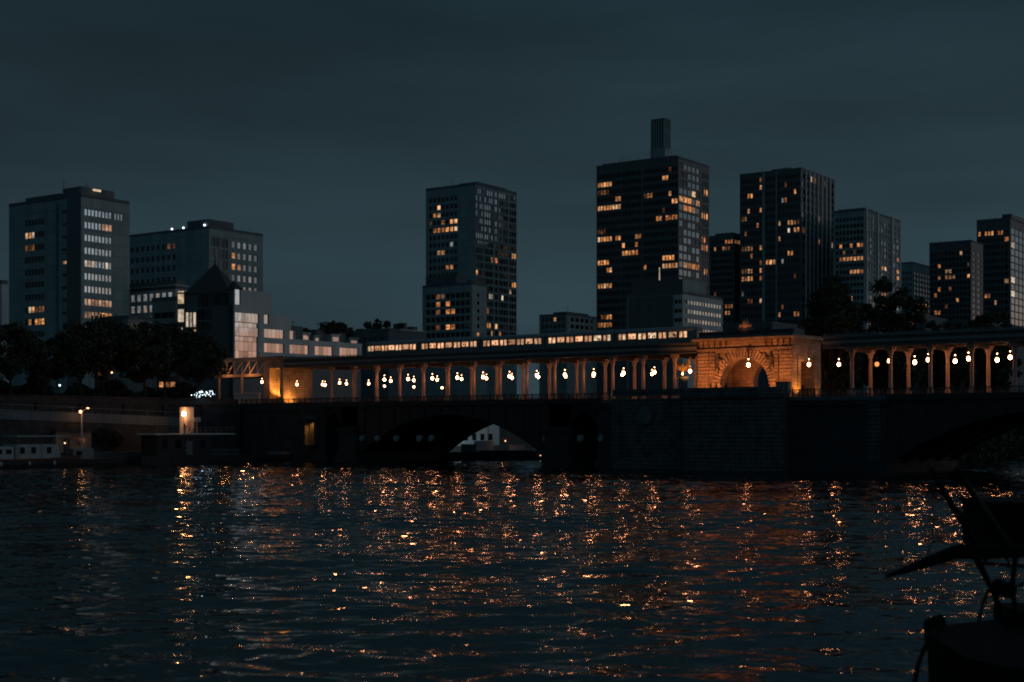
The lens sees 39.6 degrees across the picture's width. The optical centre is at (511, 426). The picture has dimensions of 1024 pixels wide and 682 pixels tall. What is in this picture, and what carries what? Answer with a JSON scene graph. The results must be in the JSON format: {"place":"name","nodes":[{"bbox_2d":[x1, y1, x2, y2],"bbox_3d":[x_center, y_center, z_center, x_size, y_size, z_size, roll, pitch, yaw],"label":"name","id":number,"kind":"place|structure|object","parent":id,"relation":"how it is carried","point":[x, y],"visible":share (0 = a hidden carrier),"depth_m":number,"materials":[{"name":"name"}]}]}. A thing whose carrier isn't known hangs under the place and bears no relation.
{"place":"outdoors","nodes":[
{"label":"outdoors","id":0,"kind":"place"},
{"bbox_2d":[94,365,112,387],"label":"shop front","id":1,"kind":"object","parent":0,"point":[97,382],"visible":0.1,"depth_m":300.30,"materials":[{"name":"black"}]},
{"bbox_2d":[60,449,238,457],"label":"quay","id":2,"kind":"structure","parent":0,"point":[138,453],"depth_m":249.59,"materials":[{"name":"grey concrete"}]},
{"bbox_2d":[51,431,93,451],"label":"brick hut","id":3,"kind":"object","parent":2,"relation":"on","point":[72,440],"visible":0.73,"depth_m":242.16,"materials":[{"name":"brick"}]},
{"bbox_2d":[64,439,69,448],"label":"door","id":4,"kind":"structure","parent":3,"relation":"in","point":[67,441],"depth_m":241.48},
{"bbox_2d":[77,438,84,444],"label":"window","id":5,"kind":"structure","parent":3,"relation":"in","point":[78,439],"depth_m":243.43,"materials":[{"name":"black"}]},
{"bbox_2d":[79,408,88,448],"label":"street lamp","id":6,"kind":"object","parent":2,"relation":"on","point":[80,411],"visible":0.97,"depth_m":243.06,"materials":[{"name":"metal"}]},
{"bbox_2d":[0,403,179,451],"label":"ramp","id":7,"kind":"structure","parent":2,"relation":"on","point":[129,427],"depth_m":244.51,"materials":[{"name":"grey concrete"}]},
{"bbox_2d":[93,427,111,451],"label":"shrub","id":8,"kind":"object","parent":2,"relation":"on","point":[102,437],"visible":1,"depth_m":246.64,"materials":[{"name":"green plant"}]},
{"bbox_2d":[108,431,122,450],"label":"shrub","id":9,"kind":"object","parent":2,"relation":"on","point":[116,441],"visible":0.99,"depth_m":249.01,"materials":[{"name":"green plant"}]},
{"bbox_2d":[0,394,239,448],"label":"quay wall","id":10,"kind":"structure","parent":2,"relation":"on","point":[210,412],"depth_m":262.51,"materials":[{"name":"stone"}]},
{"bbox_2d":[457,424,498,445],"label":"quay house","id":11,"kind":"structure","parent":0,"point":[481,435],"depth_m":329.67,"materials":[{"name":"concrete"}]},
{"bbox_2d":[450,444,532,452],"bbox_3d":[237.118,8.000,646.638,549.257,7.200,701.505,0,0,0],"label":"quay","id":12,"kind":"structure","parent":0,"point":[496,447],"depth_m":333.07,"materials":[{"name":"grey concrete"}]},
{"bbox_2d":[0,458,1023,681],"bbox_3d":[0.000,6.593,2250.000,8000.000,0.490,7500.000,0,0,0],"label":"river","id":13,"kind":"structure","parent":0,"point":[438,571],"depth_m":64.09,"materials":[{"name":"black liquid"}]},
{"bbox_2d":[0,436,82,468],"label":"cabin boat","id":14,"kind":"object","parent":13,"relation":"on","point":[18,455],"visible":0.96,"depth_m":225.16,"materials":[{"name":"paint"}]},
{"bbox_2d":[63,448,128,465],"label":"motor barge","id":15,"kind":"object","parent":13,"relation":"on","point":[87,456],"visible":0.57,"depth_m":235.37,"materials":[{"name":"paint"}]},
{"bbox_2d":[129,406,249,464],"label":"landing stage","id":16,"kind":"object","parent":13,"relation":"on","point":[189,446],"visible":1,"depth_m":249.20,"materials":[{"name":"paint"}]},
{"bbox_2d":[239,445,292,461],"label":"motor barge","id":17,"kind":"object","parent":13,"relation":"on","point":[258,453],"visible":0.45,"depth_m":264.60,"materials":[{"name":"paint"}]},
{"bbox_2d":[451,444,544,459],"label":"cargo barge","id":18,"kind":"object","parent":13,"relation":"on","point":[468,452],"visible":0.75,"depth_m":277.58,"materials":[{"name":"paint"}]},
{"bbox_2d":[474,426,536,451],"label":"cabin cruiser","id":19,"kind":"object","parent":13,"relation":"on","point":[485,445],"visible":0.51,"depth_m":292.41,"materials":[{"name":"paint"}]},
{"bbox_2d":[885,466,1023,681],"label":"work boat","id":20,"kind":"object","parent":13,"relation":"on","point":[979,650],"visible":1,"depth_m":24.94,"materials":[{"name":"black metal"}]},
{"bbox_2d":[0,0,1023,398],"label":"sky","id":21,"kind":"structure","parent":0,"point":[320,129],"materials":[{"name":"blue"}]},
{"bbox_2d":[499,427,527,443],"bbox_3d":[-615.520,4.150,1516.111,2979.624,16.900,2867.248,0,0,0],"label":"city ground","id":22,"kind":"structure","parent":0,"point":[508,436],"depth_m":347.84,"materials":[{"name":"grey concrete"}]},
{"bbox_2d":[0,280,7,381],"bbox_3d":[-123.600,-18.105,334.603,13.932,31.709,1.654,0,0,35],"label":"building","id":23,"kind":"structure","parent":22,"relation":"on","point":[3,302],"depth_m":330.39,"materials":[{"name":"concrete"}]},
{"bbox_2d":[0,320,48,394],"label":"tree","id":24,"kind":"object","parent":22,"relation":"on","point":[22,342],"visible":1,"depth_m":242.57,"materials":[{"name":"green plant"}]},
{"bbox_2d":[24,340,68,394],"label":"tree","id":25,"kind":"object","parent":22,"relation":"on","point":[48,368],"visible":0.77,"depth_m":249.66,"materials":[{"name":"green plant"}]},
{"bbox_2d":[9,183,129,394],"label":"office tower","id":26,"kind":"structure","parent":22,"relation":"on","point":[69,254],"depth_m":387.49,"materials":[{"name":"concrete"}]},
{"bbox_2d":[26,209,122,374],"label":"window","id":27,"kind":"structure","parent":26,"relation":"in","point":[120,217],"depth_m":384.66,"materials":[{"name":"grey glass"}]},
{"bbox_2d":[47,320,116,395],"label":"tree","id":28,"kind":"object","parent":22,"relation":"on","point":[79,338],"visible":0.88,"depth_m":252.99,"materials":[{"name":"green plant"}]},
{"bbox_2d":[72,313,139,395],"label":"tree","id":29,"kind":"object","parent":22,"relation":"on","point":[116,335],"visible":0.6,"depth_m":260.11,"materials":[{"name":"green plant"}]},
{"bbox_2d":[0,378,215,398],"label":"undergrowth","id":30,"kind":"object","parent":22,"relation":"on","point":[117,388],"visible":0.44,"depth_m":267.94,"materials":[{"name":"green plant"}]},
{"bbox_2d":[103,315,151,392],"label":"town house","id":31,"kind":"structure","parent":22,"relation":"on","point":[131,320],"depth_m":346.88,"materials":[{"name":"concrete"}]},
{"bbox_2d":[114,321,174,396],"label":"tree","id":32,"kind":"object","parent":22,"relation":"on","point":[161,361],"visible":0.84,"depth_m":264.00,"materials":[{"name":"green plant"}]},
{"bbox_2d":[130,280,189,316],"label":"hall","id":33,"kind":"structure","parent":22,"relation":"on","point":[142,295],"depth_m":396.42,"materials":[{"name":"concrete"}]},
{"bbox_2d":[152,296,177,390],"bbox_3d":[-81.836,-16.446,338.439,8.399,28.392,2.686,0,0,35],"label":"brown office","id":34,"kind":"structure","parent":22,"relation":"on","point":[165,311],"depth_m":337.25,"materials":[{"name":"concrete"}]},
{"bbox_2d":[154,313,160,318],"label":"window","id":35,"kind":"structure","parent":34,"relation":"in","point":[156,315],"depth_m":338.96,"materials":[{"name":"black glass"}]},
{"bbox_2d":[139,321,196,397],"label":"tree","id":36,"kind":"object","parent":22,"relation":"on","point":[175,333],"visible":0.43,"depth_m":271.61,"materials":[{"name":"green plant"}]},
{"bbox_2d":[157,376,182,393],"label":"shop front","id":37,"kind":"object","parent":22,"relation":"on","point":[171,381],"visible":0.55,"depth_m":300.30,"materials":[{"name":"black"}]},
{"bbox_2d":[130,219,262,291],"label":"office block","id":38,"kind":"structure","parent":22,"relation":"on","point":[191,251],"depth_m":490.74,"materials":[{"name":"concrete"}]},
{"bbox_2d":[131,248,143,282],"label":"window","id":39,"kind":"structure","parent":38,"relation":"in","point":[132,249],"depth_m":499.85,"materials":[{"name":"black glass"}]},
{"bbox_2d":[219,238,222,247],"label":"window","id":40,"kind":"structure","parent":38,"relation":"in","point":[220,239],"depth_m":484.95,"materials":[{"name":"black glass"}]},
{"bbox_2d":[219,249,222,258],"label":"window","id":41,"kind":"structure","parent":38,"relation":"in","point":[220,251],"depth_m":484.59,"materials":[{"name":"black glass"}]},
{"bbox_2d":[170,329,232,397],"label":"tree","id":42,"kind":"object","parent":22,"relation":"on","point":[210,365],"visible":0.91,"depth_m":275.29,"materials":[{"name":"green plant"}]},
{"bbox_2d":[177,256,231,391],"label":"pyramid building","id":43,"kind":"structure","parent":22,"relation":"on","point":[201,296],"depth_m":323.30,"materials":[{"name":"concrete"}]},
{"bbox_2d":[178,291,183,303],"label":"window","id":44,"kind":"structure","parent":43,"relation":"in","point":[180,296],"depth_m":323.91,"materials":[{"name":"beige glass"}]},
{"bbox_2d":[178,309,183,321],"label":"window","id":45,"kind":"structure","parent":43,"relation":"in","point":[180,311],"depth_m":323.91,"materials":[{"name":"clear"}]},
{"bbox_2d":[193,312,195,326],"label":"window","id":46,"kind":"structure","parent":43,"relation":"in","point":[194,314],"depth_m":323.44,"materials":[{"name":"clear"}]},
{"bbox_2d":[209,296,212,306],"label":"window","id":47,"kind":"structure","parent":43,"relation":"in","point":[210,297],"depth_m":322.97,"materials":[{"name":"black glass"}]},
{"bbox_2d":[213,296,216,305],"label":"window","id":48,"kind":"structure","parent":43,"relation":"in","point":[214,297],"depth_m":322.77,"materials":[{"name":"black glass"}]},
{"bbox_2d":[217,296,220,305],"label":"window","id":49,"kind":"structure","parent":43,"relation":"in","point":[218,297],"depth_m":322.65,"materials":[{"name":"black glass"}]},
{"bbox_2d":[221,296,224,305],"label":"window","id":50,"kind":"structure","parent":43,"relation":"in","point":[222,297],"depth_m":322.57,"materials":[{"name":"black glass"}]},
{"bbox_2d":[213,357,264,403],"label":"truss bridge","id":51,"kind":"structure","parent":22,"relation":"on","point":[242,395],"depth_m":292.08,"materials":[{"name":"paint"}]},
{"bbox_2d":[211,281,361,402],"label":"stepped office","id":52,"kind":"structure","parent":22,"relation":"on","point":[245,323],"depth_m":324.84,"materials":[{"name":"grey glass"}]},
{"bbox_2d":[235,341,238,350],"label":"window","id":53,"kind":"structure","parent":52,"relation":"in","point":[236,342],"depth_m":319.05,"materials":[{"name":"beige glass"}]},
{"bbox_2d":[235,289,239,304],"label":"window","id":54,"kind":"structure","parent":52,"relation":"in","point":[237,292],"depth_m":319.05,"materials":[{"name":"white glass"}]},
{"bbox_2d":[239,327,243,335],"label":"window","id":55,"kind":"structure","parent":52,"relation":"in","point":[241,329],"depth_m":319.98,"materials":[{"name":"beige glass"}]},
{"bbox_2d":[243,342,247,350],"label":"window","id":56,"kind":"structure","parent":52,"relation":"in","point":[245,344],"depth_m":320.92,"materials":[{"name":"beige glass"}]},
{"bbox_2d":[244,327,248,335],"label":"window","id":57,"kind":"structure","parent":52,"relation":"in","point":[246,330],"depth_m":321.16,"materials":[{"name":"beige glass"}]},
{"bbox_2d":[252,342,256,351],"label":"window","id":58,"kind":"structure","parent":52,"relation":"in","point":[254,345],"depth_m":323.04,"materials":[{"name":"beige glass"}]},
{"bbox_2d":[253,328,257,336],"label":"window","id":59,"kind":"structure","parent":52,"relation":"in","point":[255,330],"depth_m":323.28,"materials":[{"name":"beige glass"}]},
{"bbox_2d":[323,347,327,354],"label":"window","id":60,"kind":"structure","parent":52,"relation":"in","point":[325,349],"depth_m":340.70,"materials":[{"name":"beige glass"}]},
{"bbox_2d":[318,321,334,333],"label":"roof shrub","id":61,"kind":"object","parent":52,"relation":"on","point":[329,329],"visible":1,"depth_m":344.49,"materials":[{"name":"green plant"}]},
{"bbox_2d":[325,320,341,333],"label":"roof shrub","id":62,"kind":"object","parent":52,"relation":"on","point":[333,323],"visible":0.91,"depth_m":346.53,"materials":[{"name":"green plant"}]},
{"bbox_2d":[335,322,349,334],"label":"roof shrub","id":63,"kind":"object","parent":52,"relation":"on","point":[344,329],"visible":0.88,"depth_m":348.36,"materials":[{"name":"green plant"}]},
{"bbox_2d":[346,327,353,337],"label":"roof shrub","id":64,"kind":"object","parent":52,"relation":"on","point":[351,331],"visible":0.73,"depth_m":350.78,"materials":[{"name":"green plant"}]},
{"bbox_2d":[350,323,426,401],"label":"terrace block","id":65,"kind":"structure","parent":22,"relation":"on","point":[375,334],"depth_m":475.70,"materials":[{"name":"concrete"}]},
{"bbox_2d":[363,321,371,328],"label":"roof shrub","id":66,"kind":"object","parent":65,"relation":"on","point":[367,325],"visible":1,"depth_m":476.20,"materials":[{"name":"green plant"}]},
{"bbox_2d":[372,318,381,328],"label":"roof shrub","id":67,"kind":"object","parent":65,"relation":"on","point":[376,324],"visible":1,"depth_m":474.16,"materials":[{"name":"green plant"}]},
{"bbox_2d":[382,320,390,328],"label":"roof shrub","id":68,"kind":"object","parent":65,"relation":"on","point":[386,324],"visible":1,"depth_m":471.51,"materials":[{"name":"green plant"}]},
{"bbox_2d":[422,275,486,400],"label":"annex block","id":69,"kind":"structure","parent":22,"relation":"on","point":[454,306],"depth_m":525.89,"materials":[{"name":"concrete"}]},
{"bbox_2d":[426,182,516,399],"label":"slab tower","id":70,"kind":"structure","parent":22,"relation":"on","point":[471,230],"depth_m":569.84,"materials":[{"name":"concrete"}]},
{"bbox_2d":[429,188,515,335],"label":"window","id":71,"kind":"structure","parent":70,"relation":"in","point":[490,192],"depth_m":569.32,"materials":[{"name":"black glass"}]},
{"bbox_2d":[539,309,595,398],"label":"block","id":72,"kind":"structure","parent":22,"relation":"on","point":[557,322],"depth_m":625.82,"materials":[{"name":"concrete"}]},
{"bbox_2d":[240,385,1023,473],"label":"road bridge","id":73,"kind":"structure","parent":22,"relation":"on","point":[763,429],"depth_m":216.46,"materials":[{"name":"stone"}]},
{"bbox_2d":[261,356,311,402],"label":"end pylon","id":74,"kind":"object","parent":73,"relation":"on","point":[279,380],"visible":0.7,"depth_m":287.54,"materials":[{"name":"stone"}]},
{"bbox_2d":[284,340,698,401],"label":"metro viaduct","id":75,"kind":"object","parent":73,"relation":"on","point":[550,356],"visible":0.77,"depth_m":251.44,"materials":[{"name":"brown metal"}]},
{"bbox_2d":[366,326,702,354],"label":"metro train","id":76,"kind":"object","parent":75,"relation":"on","point":[631,336],"visible":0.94,"depth_m":247.36,"materials":[{"name":"paint"}]},
{"bbox_2d":[673,357,691,395],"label":"statue","id":77,"kind":"object","parent":73,"relation":"on","point":[682,382],"visible":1,"depth_m":216.59,"materials":[{"name":"brown metal"}]},
{"bbox_2d":[691,317,822,396],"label":"stone arch","id":78,"kind":"structure","parent":73,"relation":"on","point":[783,355],"depth_m":221.71,"materials":[{"name":"beige stone"}]},
{"bbox_2d":[822,326,1023,395],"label":"metro viaduct","id":79,"kind":"object","parent":73,"relation":"on","point":[946,341],"visible":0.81,"depth_m":204.84,"materials":[{"name":"stone"}]},
{"bbox_2d":[596,118,708,398],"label":"chimneyed tower","id":80,"kind":"structure","parent":22,"relation":"on","point":[652,214],"depth_m":541.29,"materials":[{"name":"concrete"}]},
{"bbox_2d":[598,163,706,326],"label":"window","id":81,"kind":"structure","parent":80,"relation":"in","point":[658,226],"depth_m":541.00,"materials":[{"name":"black glass"}]},
{"bbox_2d":[627,267,722,398],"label":"banded office","id":82,"kind":"structure","parent":22,"relation":"on","point":[659,303],"depth_m":426.09,"materials":[{"name":"concrete"}]},
{"bbox_2d":[709,232,739,330],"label":"tower","id":83,"kind":"structure","parent":22,"relation":"on","point":[724,266],"depth_m":642.96,"materials":[{"name":"concrete"}]},
{"bbox_2d":[711,272,732,327],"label":"window","id":84,"kind":"structure","parent":83,"relation":"in","point":[728,272],"depth_m":643.24,"materials":[{"name":"black glass"}]},
{"bbox_2d":[725,321,804,386],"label":"infill block","id":85,"kind":"structure","parent":22,"relation":"on","point":[763,378],"depth_m":483.14,"materials":[{"name":"concrete"}]},
{"bbox_2d":[740,167,835,392],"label":"striped tower","id":86,"kind":"structure","parent":22,"relation":"on","point":[786,240],"depth_m":629.04,"materials":[{"name":"concrete"}]},
{"bbox_2d":[742,174,832,323],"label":"window","id":87,"kind":"structure","parent":86,"relation":"in","point":[770,178],"depth_m":628.49,"materials":[{"name":"black glass"}]},
{"bbox_2d":[833,208,900,395],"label":"grid tower","id":88,"kind":"structure","parent":22,"relation":"on","point":[866,245],"depth_m":616.18,"materials":[{"name":"concrete"}]},
{"bbox_2d":[836,216,888,330],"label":"window","id":89,"kind":"structure","parent":88,"relation":"in","point":[858,218],"depth_m":615.58,"materials":[{"name":"black glass"}]},
{"bbox_2d":[901,262,928,314],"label":"hazy block","id":90,"kind":"structure","parent":22,"relation":"on","point":[915,278],"depth_m":763.74,"materials":[{"name":"concrete"}]},
{"bbox_2d":[903,271,911,310],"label":"window","id":91,"kind":"structure","parent":90,"relation":"in","point":[910,271],"depth_m":761.07,"materials":[{"name":"black glass"}]},
{"bbox_2d":[904,315,946,393],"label":"infill block","id":92,"kind":"structure","parent":22,"relation":"on","point":[938,320],"depth_m":562.62,"materials":[{"name":"concrete"}]},
{"bbox_2d":[929,240,982,320],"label":"dark tower","id":93,"kind":"structure","parent":22,"relation":"on","point":[955,280],"depth_m":686.16,"materials":[{"name":"concrete"}]},
{"bbox_2d":[931,253,969,319],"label":"window","id":94,"kind":"structure","parent":93,"relation":"in","point":[968,287],"depth_m":685.89,"materials":[{"name":"black glass"}]},
{"bbox_2d":[943,320,1023,392],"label":"infill block","id":95,"kind":"structure","parent":22,"relation":"on","point":[1020,354],"depth_m":550.41,"materials":[{"name":"concrete"}]},
{"bbox_2d":[977,214,1023,326],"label":"corner tower","id":96,"kind":"structure","parent":22,"relation":"on","point":[1001,240],"depth_m":735.39,"materials":[{"name":"concrete"}]},
{"bbox_2d":[979,230,1023,326],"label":"window","id":97,"kind":"structure","parent":96,"relation":"in","point":[1018,295],"depth_m":735.68,"materials":[{"name":"black glass"}]},
{"bbox_2d":[776,381,790,393],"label":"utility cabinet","id":98,"kind":"object","parent":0,"point":[787,384],"visible":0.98,"depth_m":206.22,"materials":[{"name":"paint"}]},
{"bbox_2d":[960,436,1023,461],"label":"island path","id":99,"kind":"structure","parent":0,"point":[1013,437],"depth_m":282.23,"materials":[{"name":"stone"}]},
{"bbox_2d":[797,282,863,395],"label":"tree","id":100,"kind":"object","parent":99,"relation":"on","point":[833,375],"visible":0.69,"depth_m":243.90,"materials":[{"name":"green plant"}]},
{"bbox_2d":[803,275,862,387],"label":"tree","id":101,"kind":"object","parent":99,"relation":"on","point":[831,280],"visible":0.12,"depth_m":255.22,"materials":[{"name":"green plant"}]},
{"bbox_2d":[858,276,928,393],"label":"tree","id":102,"kind":"object","parent":99,"relation":"on","point":[888,318],"visible":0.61,"depth_m":254.21,"materials":[{"name":"green plant"}]},
{"bbox_2d":[916,320,954,392],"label":"tree","id":103,"kind":"object","parent":99,"relation":"on","point":[932,325],"visible":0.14,"depth_m":288.91,"materials":[{"name":"green plant"}]},
{"bbox_2d":[921,320,976,392],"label":"tree","id":104,"kind":"object","parent":99,"relation":"on","point":[958,376],"visible":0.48,"depth_m":273.58,"materials":[{"name":"green plant"}]},
{"bbox_2d":[958,312,1011,392],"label":"tree","id":105,"kind":"object","parent":99,"relation":"on","point":[1000,373],"visible":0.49,"depth_m":294.57,"materials":[{"name":"green plant"}]},
{"bbox_2d":[957,426,1023,461],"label":"undergrowth","id":106,"kind":"object","parent":99,"relation":"on","point":[998,447],"visible":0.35,"depth_m":276.83,"materials":[{"name":"green plant"}]},
{"bbox_2d":[963,310,1022,391],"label":"tree","id":107,"kind":"object","parent":99,"relation":"on","point":[1004,316],"visible":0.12,"depth_m":309.27,"materials":[{"name":"green plant"}]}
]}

